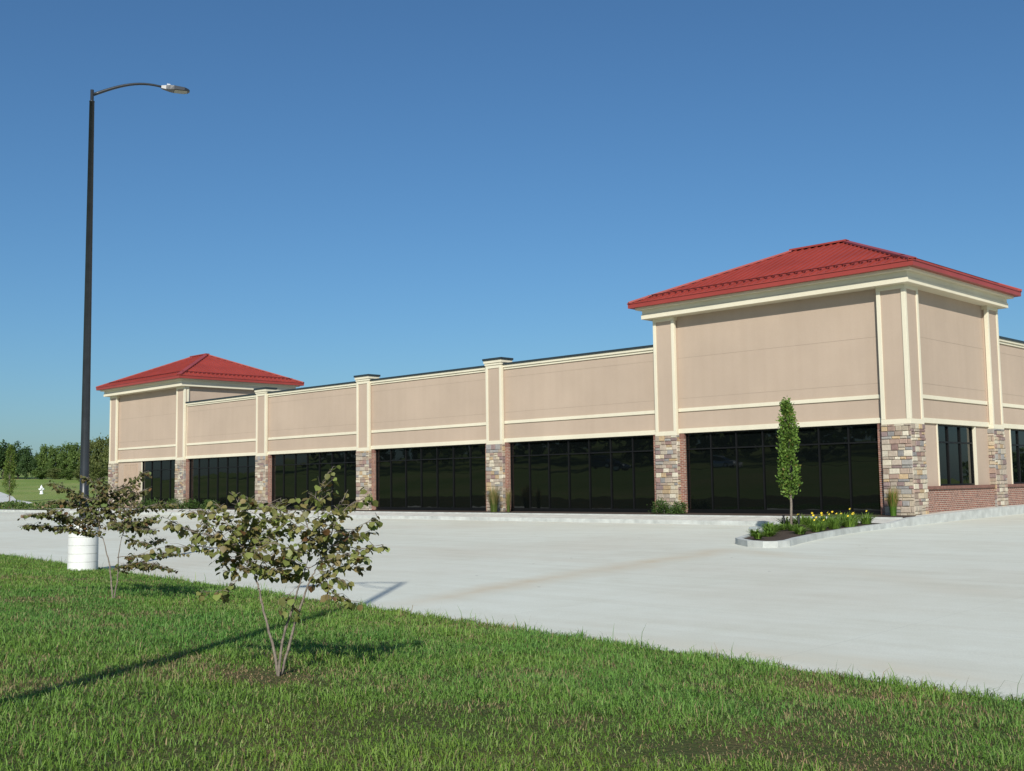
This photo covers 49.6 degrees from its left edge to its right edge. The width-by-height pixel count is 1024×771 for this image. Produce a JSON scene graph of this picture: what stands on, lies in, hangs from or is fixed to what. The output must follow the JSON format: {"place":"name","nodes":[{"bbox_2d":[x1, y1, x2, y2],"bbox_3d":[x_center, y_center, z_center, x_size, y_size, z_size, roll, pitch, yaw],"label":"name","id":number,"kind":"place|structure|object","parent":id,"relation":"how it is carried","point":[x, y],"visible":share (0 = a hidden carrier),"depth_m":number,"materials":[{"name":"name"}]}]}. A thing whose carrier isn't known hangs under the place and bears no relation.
{"place":"outdoors","nodes":[
{"label":"outdoors","id":0,"kind":"place"},
{"bbox_2d":[0,492,31,503],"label":"driveway","id":1,"kind":"structure","parent":0,"point":[4,497],"depth_m":103.98,"materials":[{"name":"concrete"}]},
{"bbox_2d":[0,469,108,509],"bbox_3d":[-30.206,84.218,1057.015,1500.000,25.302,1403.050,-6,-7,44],"label":"meadow","id":2,"kind":"structure","parent":0,"point":[27,489],"depth_m":140.51,"materials":[{"name":"green plant"}]},
{"bbox_2d":[0,439,17,478],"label":"tree","id":3,"kind":"object","parent":2,"relation":"on","point":[3,454],"visible":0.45,"depth_m":225.58,"materials":[{"name":"green plant"}]},
{"bbox_2d":[1,444,17,500],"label":"columnar tree","id":4,"kind":"object","parent":2,"relation":"on","point":[10,465],"visible":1,"depth_m":95.10,"materials":[{"name":"green plant"}]},
{"bbox_2d":[4,441,35,478],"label":"tree","id":5,"kind":"object","parent":2,"relation":"on","point":[22,451],"visible":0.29,"depth_m":225.90,"materials":[{"name":"green plant"}]},
{"bbox_2d":[15,451,34,478],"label":"tree","id":6,"kind":"object","parent":2,"relation":"on","point":[23,467],"visible":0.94,"depth_m":221.41,"materials":[{"name":"green plant"}]},
{"bbox_2d":[28,452,39,478],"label":"tree","id":7,"kind":"object","parent":2,"relation":"on","point":[34,462],"visible":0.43,"depth_m":221.63,"materials":[{"name":"green plant"}]},
{"bbox_2d":[0,499,78,508],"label":"verge plants","id":8,"kind":"object","parent":2,"relation":"on","point":[23,505],"visible":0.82,"depth_m":80.87,"materials":[{"name":"green plant"}]},
{"bbox_2d":[31,467,50,478],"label":"bush","id":9,"kind":"object","parent":2,"relation":"on","point":[40,472],"visible":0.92,"depth_m":204.69,"materials":[{"name":"green plant"}]},
{"bbox_2d":[38,485,44,493],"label":"fire hydrant","id":10,"kind":"object","parent":2,"relation":"on","point":[41,488],"visible":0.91,"depth_m":119.93,"materials":[{"name":"white metal"}]},
{"bbox_2d":[34,444,54,478],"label":"tree","id":11,"kind":"object","parent":2,"relation":"on","point":[41,458],"visible":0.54,"depth_m":219.40,"materials":[{"name":"green plant"}]},
{"bbox_2d":[45,468,62,478],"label":"bush","id":12,"kind":"object","parent":2,"relation":"on","point":[53,472],"visible":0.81,"depth_m":199.48,"materials":[{"name":"green plant"}]},
{"bbox_2d":[47,445,61,477],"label":"tree","id":13,"kind":"object","parent":2,"relation":"on","point":[53,462],"visible":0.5,"depth_m":215.47,"materials":[{"name":"green plant"}]},
{"bbox_2d":[57,468,75,479],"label":"bush","id":14,"kind":"object","parent":2,"relation":"on","point":[68,474],"visible":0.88,"depth_m":191.61,"materials":[{"name":"green plant"}]},
{"bbox_2d":[57,442,77,470],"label":"tree","id":15,"kind":"object","parent":2,"relation":"on","point":[63,456],"visible":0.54,"depth_m":213.57,"materials":[{"name":"green plant"}]},
{"bbox_2d":[65,443,80,476],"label":"tree","id":16,"kind":"object","parent":2,"relation":"on","point":[72,460],"visible":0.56,"depth_m":207.69,"materials":[{"name":"green plant"}]},
{"bbox_2d":[73,465,90,481],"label":"bush","id":17,"kind":"object","parent":2,"relation":"on","point":[77,472],"visible":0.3,"depth_m":179.40,"materials":[{"name":"green plant"}]},
{"bbox_2d":[79,440,96,474],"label":"tree","id":18,"kind":"object","parent":2,"relation":"on","point":[91,448],"visible":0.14,"depth_m":199.78,"materials":[{"name":"green plant"}]},
{"bbox_2d":[89,433,107,477],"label":"tree","id":19,"kind":"object","parent":2,"relation":"on","point":[99,444],"visible":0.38,"depth_m":191.88,"materials":[{"name":"green plant"}]},
{"bbox_2d":[89,462,107,481],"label":"bush","id":20,"kind":"object","parent":2,"relation":"on","point":[100,474],"visible":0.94,"depth_m":174.51,"materials":[{"name":"green plant"}]},
{"bbox_2d":[100,435,108,478],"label":"tree","id":21,"kind":"object","parent":2,"relation":"on","point":[105,457],"visible":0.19,"depth_m":187.41,"materials":[{"name":"green plant"}]},
{"bbox_2d":[0,508,898,522],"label":"sidewalk","id":22,"kind":"structure","parent":0,"point":[877,520],"depth_m":43.64,"materials":[{"name":"concrete"}]},
{"bbox_2d":[96,507,915,517],"bbox_3d":[-8.163,6.289,55.779,59.000,0.022,1.950,-6,-7,44],"label":"planting bed","id":23,"kind":"object","parent":22,"relation":"on","point":[745,514],"visible":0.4,"depth_m":44.31,"materials":[{"name":"brown soil"}]},
{"bbox_2d":[135,498,152,507],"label":"shrub","id":24,"kind":"object","parent":23,"relation":"on","point":[145,503],"visible":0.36,"depth_m":70.43,"materials":[{"name":"green plant"}]},
{"bbox_2d":[147,497,169,508],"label":"shrub","id":25,"kind":"object","parent":23,"relation":"on","point":[153,502],"visible":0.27,"depth_m":69.33,"materials":[{"name":"green plant"}]},
{"bbox_2d":[166,498,184,508],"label":"shrub","id":26,"kind":"object","parent":23,"relation":"on","point":[172,501],"visible":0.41,"depth_m":68.06,"materials":[{"name":"green plant"}]},
{"bbox_2d":[180,495,199,508],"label":"shrub","id":27,"kind":"object","parent":23,"relation":"on","point":[190,505],"visible":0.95,"depth_m":66.55,"materials":[{"name":"green plant"}]},
{"bbox_2d":[196,499,220,508],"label":"shrub","id":28,"kind":"object","parent":23,"relation":"on","point":[205,504],"visible":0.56,"depth_m":65.00,"materials":[{"name":"green plant"}]},
{"bbox_2d":[651,496,670,513],"bbox_3d":[5.685,4.616,42.619,0.924,0.714,0.950,-3,-6,27],"label":"shrub","id":29,"kind":"object","parent":23,"relation":"on","point":[663,506],"visible":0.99,"depth_m":42.45,"materials":[{"name":"green plant"}]},
{"bbox_2d":[667,501,688,513],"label":"shrub","id":30,"kind":"object","parent":23,"relation":"on","point":[674,509],"visible":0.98,"depth_m":41.96,"materials":[{"name":"green plant"}]},
{"bbox_2d":[483,482,501,511],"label":"ornamental grass","id":31,"kind":"object","parent":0,"point":[493,499],"depth_m":48.61,"materials":[{"name":"green plant"}]},
{"bbox_2d":[503,488,510,511],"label":"ornamental grass","id":32,"kind":"object","parent":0,"point":[508,498],"depth_m":48.17,"materials":[{"name":"green plant"}]},
{"bbox_2d":[0,512,1023,700],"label":"parking lot","id":33,"kind":"structure","parent":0,"point":[942,601],"depth_m":18.53,"materials":[{"name":"concrete"}]},
{"bbox_2d":[0,508,902,525],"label":"kerb","id":34,"kind":"structure","parent":33,"relation":"on","point":[700,522],"depth_m":43.52,"materials":[{"name":"concrete"}]},
{"bbox_2d":[735,523,891,547],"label":"island kerb","id":35,"kind":"structure","parent":33,"relation":"on","point":[742,541],"depth_m":28.10,"materials":[{"name":"concrete"}]},
{"bbox_2d":[744,523,871,540],"bbox_3d":[8.469,3.982,30.576,2.925,0.159,9.789,-3,-6,23],"label":"island bed","id":36,"kind":"object","parent":35,"relation":"in","point":[784,534],"visible":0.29,"depth_m":28.48,"materials":[{"name":"brown soil"}]},
{"bbox_2d":[743,529,762,534],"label":"daylily","id":37,"kind":"object","parent":36,"relation":"on","point":[753,532],"visible":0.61,"depth_m":28.70,"materials":[{"name":"green plant"}]},
{"bbox_2d":[750,533,766,538],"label":"daylily","id":38,"kind":"object","parent":36,"relation":"on","point":[757,536],"visible":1,"depth_m":27.13,"materials":[{"name":"green plant"}]},
{"bbox_2d":[759,521,775,527],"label":"daylily","id":39,"kind":"object","parent":36,"relation":"on","point":[767,524],"visible":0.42,"depth_m":30.88,"materials":[{"name":"green plant"}]},
{"bbox_2d":[758,530,779,536],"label":"daylily","id":40,"kind":"object","parent":36,"relation":"on","point":[770,534],"visible":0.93,"depth_m":27.95,"materials":[{"name":"green plant"}]},
{"bbox_2d":[760,526,777,534],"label":"daylily","id":41,"kind":"object","parent":36,"relation":"on","point":[765,529],"visible":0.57,"depth_m":28.48,"materials":[{"name":"green plant"}]},
{"bbox_2d":[759,523,786,531],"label":"daylily","id":42,"kind":"object","parent":36,"relation":"on","point":[779,528],"visible":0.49,"depth_m":29.45,"materials":[{"name":"green plant"}]},
{"bbox_2d":[776,522,786,530],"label":"daylily","id":43,"kind":"object","parent":36,"relation":"on","point":[782,527],"visible":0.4,"depth_m":30.16,"materials":[{"name":"green plant"}]},
{"bbox_2d":[774,516,797,524],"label":"daylily","id":44,"kind":"object","parent":36,"relation":"on","point":[787,521],"visible":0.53,"depth_m":32.17,"materials":[{"name":"green plant"}]},
{"bbox_2d":[775,397,802,524],"bbox_3d":[7.723,2.184,31.023,0.766,3.837,0.753,-6,-7,44],"label":"columnar tree","id":45,"kind":"object","parent":36,"relation":"on","point":[787,438],"visible":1,"depth_m":30.94,"materials":[{"name":"green plant"}]},
{"bbox_2d":[784,523,806,530],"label":"daylily","id":46,"kind":"object","parent":36,"relation":"on","point":[790,526],"visible":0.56,"depth_m":29.59,"materials":[{"name":"green plant"}]},
{"bbox_2d":[789,526,809,533],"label":"daylily","id":47,"kind":"object","parent":36,"relation":"on","point":[800,530],"visible":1,"depth_m":28.65,"materials":[{"name":"green plant"}]},
{"bbox_2d":[793,513,808,524],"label":"daylily","id":48,"kind":"object","parent":36,"relation":"on","point":[801,522],"visible":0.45,"depth_m":33.35,"materials":[{"name":"green plant"}]},
{"bbox_2d":[801,513,820,521],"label":"daylily","id":49,"kind":"object","parent":36,"relation":"on","point":[809,517],"visible":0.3,"depth_m":32.44,"materials":[{"name":"green plant"}]},
{"bbox_2d":[800,515,823,527],"bbox_3d":[8.407,3.803,31.033,1.015,0.422,1.030,-6,-7,44],"label":"daylily","id":50,"kind":"object","parent":36,"relation":"on","point":[810,520],"visible":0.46,"depth_m":30.96,"materials":[{"name":"green plant"}]},
{"bbox_2d":[806,519,830,531],"bbox_3d":[8.182,3.746,29.760,0.826,0.340,0.928,-6,-7,44],"label":"daylily","id":51,"kind":"object","parent":36,"relation":"on","point":[816,528],"visible":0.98,"depth_m":29.66,"materials":[{"name":"green plant"}]},
{"bbox_2d":[808,519,832,529],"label":"daylily","id":52,"kind":"object","parent":36,"relation":"on","point":[822,522],"visible":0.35,"depth_m":30.31,"materials":[{"name":"green plant"}]},
{"bbox_2d":[813,512,840,525],"bbox_3d":[8.990,3.844,31.871,1.020,0.448,1.050,0,-5,-9],"label":"daylily","id":53,"kind":"object","parent":36,"relation":"on","point":[825,517],"visible":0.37,"depth_m":31.72,"materials":[{"name":"green plant"}]},
{"bbox_2d":[815,511,839,519],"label":"daylily","id":54,"kind":"object","parent":36,"relation":"on","point":[829,516],"visible":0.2,"depth_m":32.77,"materials":[{"name":"green plant"}]},
{"bbox_2d":[821,513,846,528],"bbox_3d":[8.996,3.769,30.909,0.990,0.444,1.057,-2,-5,10],"label":"daylily","id":55,"kind":"object","parent":36,"relation":"on","point":[836,523],"visible":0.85,"depth_m":30.80,"materials":[{"name":"green plant"}]},
{"bbox_2d":[839,512,862,526],"bbox_3d":[9.673,3.818,31.650,0.925,0.433,1.009,-6,-7,44],"label":"daylily","id":56,"kind":"object","parent":36,"relation":"on","point":[850,522],"visible":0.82,"depth_m":31.55,"materials":[{"name":"green plant"}]},
{"bbox_2d":[838,513,866,524],"bbox_3d":[9.960,3.904,32.478,1.050,0.382,1.044,-6,-7,44],"label":"daylily","id":57,"kind":"object","parent":36,"relation":"on","point":[857,516],"visible":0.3,"depth_m":32.41,"materials":[{"name":"green plant"}]},
{"bbox_2d":[858,510,881,523],"bbox_3d":[10.605,3.926,33.127,1.020,0.413,1.014,-2,-5,15],"label":"daylily","id":58,"kind":"object","parent":36,"relation":"on","point":[866,520],"visible":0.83,"depth_m":32.97,"materials":[{"name":"green plant"}]},
{"bbox_2d":[888,505,1023,527],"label":"side kerb","id":59,"kind":"structure","parent":33,"relation":"on","point":[960,515],"depth_m":36.81,"materials":[{"name":"concrete"}]},
{"bbox_2d":[0,552,1023,770],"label":"lawn","id":60,"kind":"structure","parent":0,"point":[678,746],"depth_m":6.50,"materials":[{"name":"plant"}]},
{"bbox_2d":[17,471,190,597],"bbox_3d":[-5.729,2.124,15.719,2.322,1.823,1.099,-1,-5,-3],"label":"young tree","id":61,"kind":"object","parent":60,"relation":"on","point":[113,524],"visible":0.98,"depth_m":15.65,"materials":[{"name":"green plant"}]},
{"bbox_2d":[67,83,189,570],"bbox_3d":[-8.258,-1.161,23.982,2.332,11.132,0.603,2,-6,-26],"label":"street lamp","id":62,"kind":"object","parent":60,"relation":"on","point":[82,552],"visible":0.68,"depth_m":23.48,"materials":[{"name":"black metal"}]},
{"bbox_2d":[143,465,389,675],"bbox_3d":[-1.860,1.423,8.515,1.846,1.612,0.914,0,-5,-6],"label":"young tree","id":63,"kind":"object","parent":60,"relation":"on","point":[342,537],"visible":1,"depth_m":8.48,"materials":[{"name":"green plant"}]},
{"bbox_2d":[0,0,1023,468],"label":"sky","id":64,"kind":"structure","parent":0,"point":[337,191],"materials":[{"name":"blue"}]},
{"bbox_2d":[884,488,900,515],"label":"ornamental grass","id":65,"kind":"object","parent":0,"point":[891,499],"depth_m":35.95,"materials":[{"name":"green plant"}]},
{"bbox_2d":[916,504,1023,515],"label":"side walk strip","id":66,"kind":"object","parent":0,"point":[963,510],"visible":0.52,"depth_m":38.29,"materials":[{"name":"concrete"}]},
{"bbox_2d":[96,239,1023,514],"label":"shopping building","id":67,"kind":"structure","parent":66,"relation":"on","point":[884,369],"depth_m":43.22,"materials":[{"name":"beige paint"}]},
{"bbox_2d":[123,464,137,506],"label":"service door","id":68,"kind":"structure","parent":67,"relation":"in","point":[130,470],"depth_m":74.62,"materials":[{"name":"beige paint"}]},
{"bbox_2d":[142,460,175,504],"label":"storefront window","id":69,"kind":"structure","parent":67,"relation":"in","point":[162,482],"depth_m":71.94,"materials":[{"name":"black glass"}]},
{"bbox_2d":[189,455,255,508],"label":"storefront window","id":70,"kind":"structure","parent":67,"relation":"in","point":[216,478],"depth_m":66.66,"materials":[{"name":"black glass"}]},
{"bbox_2d":[272,450,355,509],"bbox_3d":[-10.729,5.187,60.092,7.992,3.130,0.170,-6,-7,44],"label":"storefront window","id":71,"kind":"structure","parent":67,"relation":"in","point":[292,474],"depth_m":60.21,"materials":[{"name":"black glass"}]},
{"bbox_2d":[376,444,485,510],"bbox_3d":[-3.959,4.499,53.443,8.169,3.130,0.170,-6,-7,44],"label":"storefront window","id":72,"kind":"structure","parent":67,"relation":"in","point":[452,477],"depth_m":53.28,"materials":[{"name":"black glass"}]},
{"bbox_2d":[510,435,654,512],"bbox_3d":[2.864,3.805,46.744,8.140,3.130,0.170,-6,-7,44],"label":"storefront window","id":73,"kind":"structure","parent":67,"relation":"in","point":[608,474],"depth_m":46.54,"materials":[{"name":"black glass"}]},
{"bbox_2d":[686,424,880,514],"bbox_3d":[9.620,3.118,40.109,7.982,3.130,0.170,-6,-7,44],"label":"storefront window","id":74,"kind":"structure","parent":67,"relation":"in","point":[728,471],"depth_m":40.03,"materials":[{"name":"black glass"}]},
{"bbox_2d":[936,424,977,485],"bbox_3d":[15.724,2.474,39.358,0.220,2.134,3.290,-6,-7,44],"label":"window","id":75,"kind":"structure","parent":67,"relation":"in","point":[956,445],"depth_m":39.56,"materials":[{"name":"black glass"}]},
{"bbox_2d":[1009,429,1023,483],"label":"window","id":76,"kind":"structure","parent":67,"relation":"in","point":[1016,436],"depth_m":43.56,"materials":[{"name":"black glass"}]}
]}

